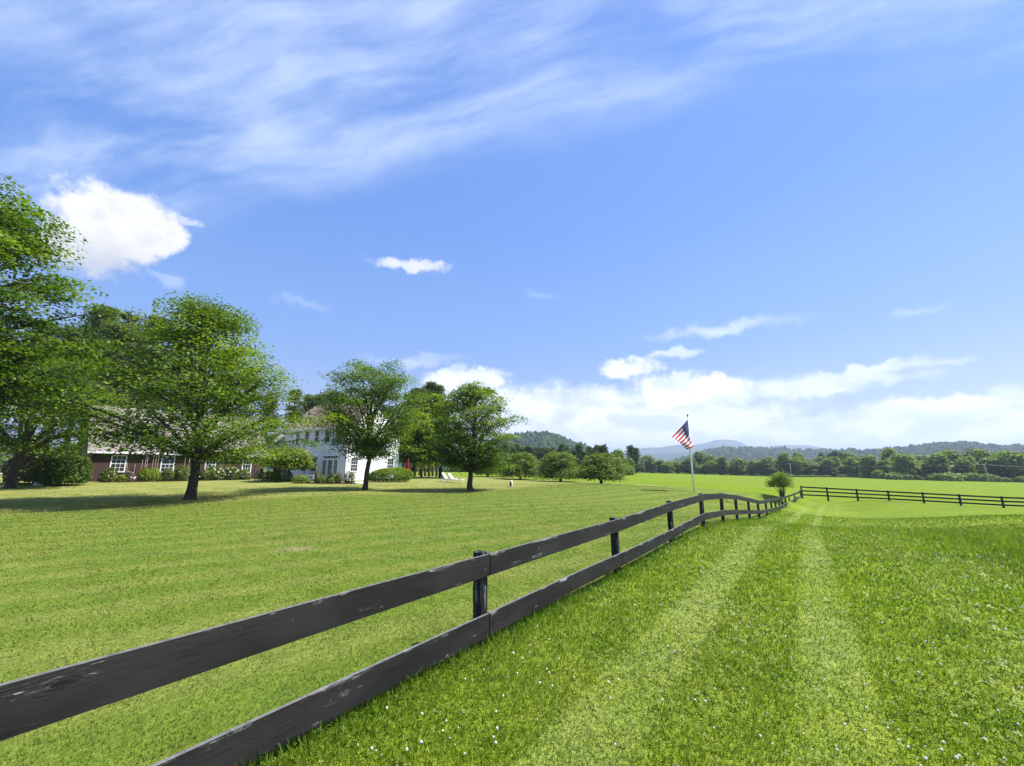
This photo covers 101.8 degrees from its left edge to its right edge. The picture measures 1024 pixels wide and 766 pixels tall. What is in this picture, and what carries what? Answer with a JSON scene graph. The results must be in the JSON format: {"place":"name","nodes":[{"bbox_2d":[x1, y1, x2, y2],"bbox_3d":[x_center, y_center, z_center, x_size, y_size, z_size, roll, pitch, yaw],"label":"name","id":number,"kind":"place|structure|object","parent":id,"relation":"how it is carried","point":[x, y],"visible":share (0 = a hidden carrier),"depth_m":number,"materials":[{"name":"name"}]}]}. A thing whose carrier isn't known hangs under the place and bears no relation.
{"place":"outdoors","nodes":[
{"label":"outdoors","id":0,"kind":"place"},
{"bbox_2d":[0,470,787,765],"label":"lawn","id":1,"kind":"structure","parent":0,"point":[164,487],"depth_m":7.20,"materials":[{"name":"green plant"}]},
{"bbox_2d":[0,452,64,483],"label":"shrub","id":2,"kind":"object","parent":1,"relation":"on","point":[25,464],"visible":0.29,"depth_m":33.14,"materials":[{"name":"green plant"}]},
{"bbox_2d":[13,318,58,455],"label":"pine tree","id":3,"kind":"object","parent":1,"relation":"on","point":[44,351],"visible":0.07,"depth_m":67.71,"materials":[{"name":"green plant"}]},
{"bbox_2d":[26,455,94,485],"bbox_3d":[-36.529,7.097,33.834,3.736,2.589,3.509,0,-12,0],"label":"shrub","id":4,"kind":"object","parent":1,"relation":"on","point":[73,471],"visible":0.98,"depth_m":33.05,"materials":[{"name":"green plant"}]},
{"bbox_2d":[20,324,101,451],"bbox_3d":[-64.343,1.808,58.708,10.190,22.076,9.862,-1,-12,6],"label":"pine tree","id":5,"kind":"object","parent":1,"relation":"on","point":[77,334],"visible":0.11,"depth_m":59.81,"materials":[{"name":"green plant"}]},
{"bbox_2d":[0,337,131,487],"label":"maple tree","id":6,"kind":"object","parent":1,"relation":"on","point":[30,441],"visible":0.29,"depth_m":30.97,"materials":[{"name":"green plant"}]},
{"bbox_2d":[0,173,134,437],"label":"maple tree","id":7,"kind":"object","parent":1,"relation":"on","point":[18,237],"visible":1,"depth_m":20.28,"materials":[{"name":"green plant"}]},
{"bbox_2d":[51,308,110,456],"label":"pine tree","id":8,"kind":"object","parent":1,"relation":"on","point":[77,323],"visible":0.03,"depth_m":66.26,"materials":[{"name":"green plant"}]},
{"bbox_2d":[79,302,128,435],"bbox_3d":[-64.001,0.550,63.298,8.948,26.353,7.069,11,-16,-43],"label":"pine tree","id":9,"kind":"object","parent":1,"relation":"on","point":[94,319],"visible":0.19,"depth_m":64.40,"materials":[{"name":"green plant"}]},
{"bbox_2d":[67,318,145,407],"bbox_3d":[-59.234,1.499,60.755,10.917,23.653,10.566,11,-16,-43],"label":"pine tree","id":10,"kind":"object","parent":1,"relation":"on","point":[108,327],"visible":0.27,"depth_m":61.50,"materials":[{"name":"green plant"}]},
{"bbox_2d":[98,310,145,392],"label":"pine tree","id":11,"kind":"object","parent":1,"relation":"on","point":[128,315],"visible":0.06,"depth_m":68.74,"materials":[{"name":"green plant"}]},
{"bbox_2d":[90,332,177,409],"bbox_3d":[-57.231,2.534,62.832,10.038,22.470,10.372,7,-14,-30],"label":"pine tree","id":12,"kind":"object","parent":1,"relation":"on","point":[138,358],"visible":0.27,"depth_m":63.19,"materials":[{"name":"green plant"}]},
{"bbox_2d":[127,314,177,402],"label":"pine tree","id":13,"kind":"object","parent":1,"relation":"on","point":[151,322],"visible":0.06,"depth_m":70.24,"materials":[{"name":"green plant"}]},
{"bbox_2d":[73,406,267,481],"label":"house","id":14,"kind":"structure","parent":1,"relation":"on","point":[101,463],"depth_m":41.76,"materials":[{"name":"brown"}]},
{"bbox_2d":[109,455,127,471],"bbox_3d":[-37.577,7.697,39.700,0.080,1.623,1.142,-9,-15,38],"label":"window","id":15,"kind":"structure","parent":14,"relation":"in","point":[120,466],"depth_m":39.73,"materials":[{"name":"paint"}]},
{"bbox_2d":[160,456,174,470],"bbox_3d":[-35.223,8.304,42.551,0.080,1.618,1.131,-9,-15,38],"label":"window","id":16,"kind":"structure","parent":14,"relation":"in","point":[163,466],"depth_m":42.56,"materials":[{"name":"paint"}]},
{"bbox_2d":[159,345,194,410],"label":"pine tree","id":17,"kind":"object","parent":1,"relation":"on","point":[176,374],"visible":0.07,"depth_m":75.30,"materials":[{"name":"green plant"}]},
{"bbox_2d":[105,479,248,481],"bbox_3d":[-33.507,9.983,42.643,1.786,0.105,12.783,-9,-15,37],"label":"garden bed","id":18,"kind":"object","parent":1,"relation":"on","point":[177,480],"visible":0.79,"depth_m":42.17,"materials":[{"name":"plant"}]},
{"bbox_2d":[97,467,117,481],"bbox_3d":[-37.109,8.392,38.167,1.458,1.578,1.135,0,-12,0],"label":"garden bush","id":19,"kind":"object","parent":18,"relation":"on","point":[109,475],"visible":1,"depth_m":38.00,"materials":[{"name":"green plant"}]},
{"bbox_2d":[137,454,160,480],"bbox_3d":[-35.250,8.206,40.472,1.900,2.885,1.262,0,-12,0],"label":"garden bush","id":20,"kind":"object","parent":18,"relation":"on","point":[147,473],"visible":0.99,"depth_m":40.27,"materials":[{"name":"green plant"}]},
{"bbox_2d":[159,465,174,480],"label":"garden bush","id":21,"kind":"object","parent":18,"relation":"on","point":[168,475],"visible":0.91,"depth_m":41.43,"materials":[{"name":"green plant"}]},
{"bbox_2d":[174,460,190,480],"bbox_3d":[-33.615,8.647,42.802,1.941,2.963,1.541,-5,-13,22],"label":"garden bush","id":22,"kind":"object","parent":18,"relation":"on","point":[183,470],"visible":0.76,"depth_m":42.26,"materials":[{"name":"green plant"}]},
{"bbox_2d":[206,458,225,479],"bbox_3d":[-32.095,9.203,44.865,2.375,2.696,1.658,0,-12,0],"label":"garden bush","id":23,"kind":"object","parent":18,"relation":"on","point":[218,470],"visible":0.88,"depth_m":44.60,"materials":[{"name":"green plant"}]},
{"bbox_2d":[219,465,239,479],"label":"garden bush","id":24,"kind":"object","parent":18,"relation":"on","point":[232,472],"visible":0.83,"depth_m":45.60,"materials":[{"name":"green plant"}]},
{"bbox_2d":[8,289,350,499],"bbox_3d":[-18.772,0.916,25.593,16.081,12.722,15.732,0,-12,0],"label":"maple tree","id":25,"kind":"object","parent":1,"relation":"on","point":[212,321],"visible":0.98,"depth_m":23.88,"materials":[{"name":"green plant"}]},
{"bbox_2d":[230,368,263,418],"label":"pine tree","id":26,"kind":"object","parent":1,"relation":"on","point":[244,409],"visible":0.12,"depth_m":72.42,"materials":[{"name":"green plant"}]},
{"bbox_2d":[253,470,281,480],"bbox_3d":[-26.017,9.914,44.187,2.413,1.248,2.382,-4,-13,18],"label":"garden bush","id":27,"kind":"object","parent":1,"relation":"on","point":[267,474],"visible":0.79,"depth_m":43.82,"materials":[{"name":"green plant"}]},
{"bbox_2d":[251,396,286,445],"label":"pine tree","id":28,"kind":"object","parent":1,"relation":"on","point":[267,413],"visible":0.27,"depth_m":74.21,"materials":[{"name":"green plant"}]},
{"bbox_2d":[270,469,292,480],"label":"garden bush","id":29,"kind":"object","parent":1,"relation":"on","point":[277,474],"visible":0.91,"depth_m":44.05,"materials":[{"name":"green plant"}]},
{"bbox_2d":[251,445,318,481],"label":"weeping tree","id":30,"kind":"object","parent":1,"relation":"on","point":[288,464],"visible":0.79,"depth_m":43.72,"materials":[{"name":"green plant"}]},
{"bbox_2d":[280,388,304,434],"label":"pine tree","id":31,"kind":"object","parent":1,"relation":"on","point":[299,404],"visible":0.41,"depth_m":76.74,"materials":[{"name":"green plant"}]},
{"bbox_2d":[301,393,317,412],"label":"pine tree","id":32,"kind":"object","parent":1,"relation":"on","point":[307,399],"visible":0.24,"depth_m":82.23,"materials":[{"name":"green plant"}]},
{"bbox_2d":[310,392,332,409],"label":"pine tree","id":33,"kind":"object","parent":1,"relation":"on","point":[319,396],"visible":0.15,"depth_m":74.47,"materials":[{"name":"green plant"}]},
{"bbox_2d":[299,482,355,483],"bbox_3d":[-18.960,10.073,41.975,7.354,0.109,2.900,0,-12,0],"label":"garden bed","id":34,"kind":"object","parent":1,"relation":"on","point":[330,483],"visible":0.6,"depth_m":41.02,"materials":[{"name":"plant"}]},
{"bbox_2d":[292,474,309,482],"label":"garden bush","id":35,"kind":"object","parent":34,"relation":"on","point":[300,477],"visible":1,"depth_m":41.50,"materials":[{"name":"green plant"}]},
{"bbox_2d":[280,400,401,480],"bbox_3d":[-21.445,7.630,52.779,11.700,10.287,9.104,-6,-13,26],"label":"farmhouse","id":36,"kind":"object","parent":1,"relation":"on","point":[327,461],"visible":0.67,"depth_m":48.55,"materials":[{"name":"white"}]},
{"bbox_2d":[350,457,357,471],"bbox_3d":[-17.861,9.230,47.130,0.080,1.627,1.107,-6,-13,26],"label":"window","id":37,"kind":"structure","parent":36,"relation":"in","point":[353,466],"depth_m":47.10,"materials":[{"name":"paint"}]},
{"bbox_2d":[304,358,433,489],"bbox_3d":[-11.670,3.350,33.933,10.139,11.112,10.788,0,-12,0],"label":"maple tree","id":38,"kind":"object","parent":1,"relation":"on","point":[366,446],"visible":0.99,"depth_m":33.06,"materials":[{"name":"green plant"}]},
{"bbox_2d":[369,467,415,481],"bbox_3d":[-12.953,9.828,44.614,5.197,1.714,2.390,0,-12,0],"label":"hedge","id":39,"kind":"object","parent":1,"relation":"on","point":[380,474],"visible":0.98,"depth_m":44.01,"materials":[{"name":"green plant"}]},
{"bbox_2d":[398,410,447,477],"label":"maple tree","id":40,"kind":"object","parent":1,"relation":"on","point":[419,457],"visible":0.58,"depth_m":56.19,"materials":[{"name":"green plant"}]},
{"bbox_2d":[420,381,439,476],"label":"pine tree","id":41,"kind":"object","parent":1,"relation":"on","point":[430,385],"visible":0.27,"depth_m":69.64,"materials":[{"name":"green plant"}]},
{"bbox_2d":[400,392,466,477],"bbox_3d":[-11.068,7.728,61.916,11.922,13.267,12.994,0,-12,0],"label":"maple tree","id":42,"kind":"object","parent":1,"relation":"on","point":[428,404],"visible":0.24,"depth_m":60.66,"materials":[{"name":"green plant"}]},
{"bbox_2d":[431,384,445,476],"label":"pine tree","id":43,"kind":"object","parent":1,"relation":"on","point":[441,391],"visible":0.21,"depth_m":70.34,"materials":[{"name":"green plant"}]},
{"bbox_2d":[421,377,530,490],"bbox_3d":[-2.969,4.364,33.883,8.112,9.328,9.205,-4,-13,20],"label":"maple tree","id":44,"kind":"object","parent":1,"relation":"on","point":[481,457],"visible":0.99,"depth_m":33.04,"materials":[{"name":"green plant"}]},
{"bbox_2d":[474,456,507,476],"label":"crabapple tree","id":45,"kind":"object","parent":1,"relation":"on","point":[487,473],"visible":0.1,"depth_m":71.23,"materials":[{"name":"green plant"}]},
{"bbox_2d":[494,452,539,479],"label":"crabapple tree","id":46,"kind":"object","parent":1,"relation":"on","point":[526,462],"visible":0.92,"depth_m":63.29,"materials":[{"name":"green plant"}]},
{"bbox_2d":[530,450,583,481],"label":"crabapple tree","id":47,"kind":"object","parent":1,"relation":"on","point":[558,468],"visible":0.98,"depth_m":56.45,"materials":[{"name":"green plant"}]},
{"bbox_2d":[572,452,630,483],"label":"crabapple tree","id":48,"kind":"object","parent":1,"relation":"on","point":[600,467],"visible":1,"depth_m":49.46,"materials":[{"name":"green plant"}]},
{"bbox_2d":[687,414,694,492],"bbox_3d":[13.572,5.393,31.566,0.146,6.098,0.140,-8,-14,34],"label":"flagpole","id":49,"kind":"object","parent":1,"relation":"on","point":[691,464],"visible":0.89,"depth_m":31.33,"materials":[{"name":"metal"}]},
{"bbox_2d":[672,420,692,448],"bbox_3d":[12.797,3.852,31.384,1.838,2.343,0.405,4,-12,-16],"label":"flag","id":50,"kind":"object","parent":49,"relation":"attached to","point":[681,435],"visible":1,"depth_m":31.48,"materials":[{"name":"multicoloured fabric"}]},
{"bbox_2d":[764,471,794,498],"bbox_3d":[28.303,10.664,43.729,3.045,2.883,3.036,0,-12,0],"label":"vase shrub","id":51,"kind":"object","parent":1,"relation":"on","point":[780,480],"visible":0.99,"depth_m":43.48,"materials":[{"name":"green plant"}]},
{"bbox_2d":[0,0,1023,452],"label":"sky","id":52,"kind":"structure","parent":0,"point":[759,222],"materials":[{"name":"blue"}]},
{"bbox_2d":[234,498,1023,765],"bbox_3d":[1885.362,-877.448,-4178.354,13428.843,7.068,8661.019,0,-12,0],"label":"paddock","id":53,"kind":"structure","parent":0,"point":[877,509],"depth_m":3.46,"materials":[{"name":"green plant"}]},
{"bbox_2d":[0,490,801,765],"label":"board fence","id":54,"kind":"object","parent":53,"relation":"on","point":[35,701],"visible":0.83,"depth_m":2.54,"materials":[{"name":"black wood"}]},
{"bbox_2d":[249,526,1023,765],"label":"clover leaves","id":55,"kind":"object","parent":53,"relation":"on","point":[656,700],"visible":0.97,"depth_m":3.06,"materials":[{"name":"green plant"}]},
{"bbox_2d":[605,520,1023,688],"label":"clover blossoms","id":56,"kind":"object","parent":53,"relation":"on","point":[867,607],"visible":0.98,"depth_m":4.94,"materials":[{"name":"white plant"}]},
{"bbox_2d":[800,486,1023,507],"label":"rail fence","id":57,"kind":"object","parent":53,"relation":"on","point":[960,502],"visible":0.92,"depth_m":45.45,"materials":[{"name":"black wood"}]},
{"bbox_2d":[885,526,1023,583],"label":"meadow grass","id":58,"kind":"structure","parent":53,"relation":"on","point":[977,553],"depth_m":10.19,"materials":[{"name":"green plant"}]},
{"bbox_2d":[638,452,694,462],"bbox_3d":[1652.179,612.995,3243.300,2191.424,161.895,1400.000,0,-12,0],"label":"mountain","id":59,"kind":"structure","parent":0,"point":[667,457],"depth_m":3131.65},
{"bbox_2d":[413,472,1023,507],"bbox_3d":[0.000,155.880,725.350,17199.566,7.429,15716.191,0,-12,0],"label":"field","id":60,"kind":"structure","parent":0,"point":[746,485],"depth_m":96.23,"materials":[{"name":"green plant"}]},
{"bbox_2d":[0,448,12,469],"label":"hedgerow tree","id":61,"kind":"object","parent":60,"relation":"on","point":[3,458],"visible":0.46,"depth_m":164.55,"materials":[{"name":"green plant"}]},
{"bbox_2d":[572,443,584,469],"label":"woodland pine","id":62,"kind":"object","parent":60,"relation":"on","point":[578,453],"visible":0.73,"depth_m":149.09,"materials":[{"name":"green plant"}]},
{"bbox_2d":[624,445,639,471],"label":"woodland pine","id":63,"kind":"object","parent":60,"relation":"on","point":[630,451],"visible":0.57,"depth_m":196.36,"materials":[{"name":"green plant"}]},
{"bbox_2d":[630,447,644,473],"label":"woodland pine","id":64,"kind":"object","parent":60,"relation":"on","point":[637,467],"visible":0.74,"depth_m":195.91,"materials":[{"name":"green plant"}]},
{"bbox_2d":[640,456,657,472],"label":"hedgerow tree","id":65,"kind":"object","parent":60,"relation":"on","point":[647,460],"visible":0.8,"depth_m":267.40,"materials":[{"name":"green plant"}]},
{"bbox_2d":[659,462,674,473],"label":"hedgerow tree","id":66,"kind":"object","parent":60,"relation":"on","point":[666,467],"visible":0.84,"depth_m":261.73,"materials":[{"name":"green plant"}]},
{"bbox_2d":[672,460,682,473],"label":"hedgerow tree","id":67,"kind":"object","parent":60,"relation":"on","point":[676,468],"visible":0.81,"depth_m":267.81,"materials":[{"name":"green plant"}]},
{"bbox_2d":[682,457,699,473],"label":"hedgerow tree","id":68,"kind":"object","parent":60,"relation":"on","point":[695,469],"visible":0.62,"depth_m":262.56,"materials":[{"name":"green plant"}]},
{"bbox_2d":[693,449,706,465],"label":"hedgerow tree","id":69,"kind":"object","parent":60,"relation":"on","point":[697,455],"visible":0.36,"depth_m":286.93,"materials":[{"name":"green plant"}]},
{"bbox_2d":[703,460,720,474],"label":"hedgerow tree","id":70,"kind":"object","parent":60,"relation":"on","point":[710,469],"visible":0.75,"depth_m":259.67,"materials":[{"name":"green plant"}]},
{"bbox_2d":[715,456,731,474],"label":"hedgerow tree","id":71,"kind":"object","parent":60,"relation":"on","point":[724,465],"visible":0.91,"depth_m":259.01,"materials":[{"name":"green plant"}]},
{"bbox_2d":[732,458,750,475],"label":"hedgerow tree","id":72,"kind":"object","parent":60,"relation":"on","point":[739,470],"visible":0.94,"depth_m":250.87,"materials":[{"name":"green plant"}]},
{"bbox_2d":[747,460,763,475],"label":"hedgerow tree","id":73,"kind":"object","parent":60,"relation":"on","point":[755,467],"visible":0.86,"depth_m":248.18,"materials":[{"name":"green plant"}]},
{"bbox_2d":[757,456,781,474],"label":"hedgerow tree","id":74,"kind":"object","parent":60,"relation":"on","point":[768,461],"visible":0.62,"depth_m":245.66,"materials":[{"name":"green plant"}]},
{"bbox_2d":[776,452,792,473],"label":"hedgerow tree","id":75,"kind":"object","parent":60,"relation":"on","point":[781,460],"visible":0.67,"depth_m":244.50,"materials":[{"name":"green plant"}]},
{"bbox_2d":[784,457,803,476],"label":"hedgerow tree","id":76,"kind":"object","parent":60,"relation":"on","point":[796,468],"visible":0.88,"depth_m":238.80,"materials":[{"name":"green plant"}]},
{"bbox_2d":[801,462,823,476],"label":"hedgerow tree","id":77,"kind":"object","parent":60,"relation":"on","point":[813,469],"visible":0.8,"depth_m":236.00,"materials":[{"name":"green plant"}]},
{"bbox_2d":[821,458,838,476],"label":"hedgerow tree","id":78,"kind":"object","parent":60,"relation":"on","point":[827,465],"visible":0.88,"depth_m":231.72,"materials":[{"name":"green plant"}]},
{"bbox_2d":[829,457,844,475],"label":"hedgerow tree","id":79,"kind":"object","parent":60,"relation":"on","point":[837,462],"visible":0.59,"depth_m":232.12,"materials":[{"name":"green plant"}]},
{"bbox_2d":[842,456,856,474],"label":"hedgerow tree","id":80,"kind":"object","parent":60,"relation":"on","point":[848,462],"visible":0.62,"depth_m":227.66,"materials":[{"name":"green plant"}]},
{"bbox_2d":[854,455,877,477],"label":"hedgerow tree","id":81,"kind":"object","parent":60,"relation":"on","point":[866,464],"visible":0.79,"depth_m":204.85,"materials":[{"name":"green plant"}]},
{"bbox_2d":[869,470,886,478],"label":"hedgerow shrub","id":82,"kind":"object","parent":60,"relation":"on","point":[874,474],"visible":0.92,"depth_m":193.28,"materials":[{"name":"green plant"}]},
{"bbox_2d":[873,459,893,478],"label":"hedgerow tree","id":83,"kind":"object","parent":60,"relation":"on","point":[880,463],"visible":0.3,"depth_m":198.89,"materials":[{"name":"green plant"}]},
{"bbox_2d":[879,447,899,459],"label":"hedgerow tree","id":84,"kind":"object","parent":60,"relation":"on","point":[887,453],"visible":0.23,"depth_m":219.51,"materials":[{"name":"green plant"}]},
{"bbox_2d":[884,472,903,479],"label":"hedgerow shrub","id":85,"kind":"object","parent":60,"relation":"on","point":[892,475],"visible":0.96,"depth_m":181.61,"materials":[{"name":"green plant"}]},
{"bbox_2d":[890,452,922,479],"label":"hedgerow tree","id":86,"kind":"object","parent":60,"relation":"on","point":[904,461],"visible":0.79,"depth_m":185.92,"materials":[{"name":"green plant"}]},
{"bbox_2d":[918,459,941,479],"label":"hedgerow tree","id":87,"kind":"object","parent":60,"relation":"on","point":[926,470],"visible":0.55,"depth_m":183.70,"materials":[{"name":"green plant"}]},
{"bbox_2d":[922,452,953,475],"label":"hedgerow tree","id":88,"kind":"object","parent":60,"relation":"on","point":[939,460],"visible":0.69,"depth_m":182.01,"materials":[{"name":"green plant"}]},
{"bbox_2d":[927,472,966,480],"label":"hedgerow shrub","id":89,"kind":"object","parent":60,"relation":"on","point":[952,476],"visible":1,"depth_m":172.25,"materials":[{"name":"green plant"}]},
{"bbox_2d":[939,448,961,469],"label":"hedgerow tree","id":90,"kind":"object","parent":60,"relation":"on","point":[951,455],"visible":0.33,"depth_m":196.61,"materials":[{"name":"green plant"}]},
{"bbox_2d":[953,457,976,473],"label":"hedgerow tree","id":91,"kind":"object","parent":60,"relation":"on","point":[968,464],"visible":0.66,"depth_m":179.48,"materials":[{"name":"green plant"}]},
{"bbox_2d":[965,473,986,481],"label":"hedgerow shrub","id":92,"kind":"object","parent":60,"relation":"on","point":[976,475],"visible":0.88,"depth_m":171.67,"materials":[{"name":"green plant"}]},
{"bbox_2d":[970,449,993,461],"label":"hedgerow tree","id":93,"kind":"object","parent":60,"relation":"on","point":[980,453],"visible":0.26,"depth_m":193.73,"materials":[{"name":"green plant"}]},
{"bbox_2d":[971,463,996,476],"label":"hedgerow tree","id":94,"kind":"object","parent":60,"relation":"on","point":[982,468],"visible":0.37,"depth_m":178.03,"materials":[{"name":"green plant"}]},
{"bbox_2d":[978,473,1002,481],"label":"hedgerow shrub","id":95,"kind":"object","parent":60,"relation":"on","point":[993,478],"visible":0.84,"depth_m":169.61,"materials":[{"name":"green plant"}]},
{"bbox_2d":[978,455,1008,476],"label":"hedgerow tree","id":96,"kind":"object","parent":60,"relation":"on","point":[992,461],"visible":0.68,"depth_m":177.19,"materials":[{"name":"green plant"}]},
{"bbox_2d":[989,450,1023,477],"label":"hedgerow tree","id":97,"kind":"object","parent":60,"relation":"on","point":[1004,455],"visible":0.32,"depth_m":177.16,"materials":[{"name":"green plant"}]},
{"bbox_2d":[1002,453,1023,478],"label":"hedgerow tree","id":98,"kind":"object","parent":60,"relation":"on","point":[1014,461],"visible":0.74,"depth_m":172.41,"materials":[{"name":"green plant"}]},
{"bbox_2d":[609,440,837,456],"bbox_3d":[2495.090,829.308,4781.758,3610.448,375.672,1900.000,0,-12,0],"label":"mountain","id":99,"kind":"structure","parent":0,"point":[694,448],"depth_m":4679.66,"materials":[{"name":"blue"}]},
{"bbox_2d":[811,447,1023,460],"bbox_3d":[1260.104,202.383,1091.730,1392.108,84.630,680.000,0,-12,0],"label":"wooded hill","id":100,"kind":"structure","parent":0,"point":[916,453],"depth_m":1020.09,"materials":[{"name":"green plant"}]},
{"bbox_2d":[808,440,1023,461],"bbox_3d":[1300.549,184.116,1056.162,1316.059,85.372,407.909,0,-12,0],"label":"forest","id":101,"kind":"object","parent":100,"relation":"on","point":[934,447],"visible":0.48,"depth_m":1038.79,"materials":[{"name":"green plant"}]},
{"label":"wooded hill","id":102,"kind":"structure","parent":0,"visible":0},
{"bbox_2d":[480,430,587,450],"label":"forest","id":103,"kind":"object","parent":102,"relation":"on","point":[545,439],"visible":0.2,"depth_m":852.00,"materials":[{"name":"green plant"}]},
{"bbox_3d":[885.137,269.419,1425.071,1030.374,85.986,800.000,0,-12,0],"label":"wooded hill","id":104,"kind":"structure","parent":0,"visible":0},
{"bbox_2d":[665,445,842,462],"bbox_3d":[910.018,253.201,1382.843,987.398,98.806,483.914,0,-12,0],"label":"forest","id":105,"kind":"object","parent":104,"relation":"on","point":[749,453],"visible":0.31,"depth_m":1343.06,"materials":[{"name":"green plant"}]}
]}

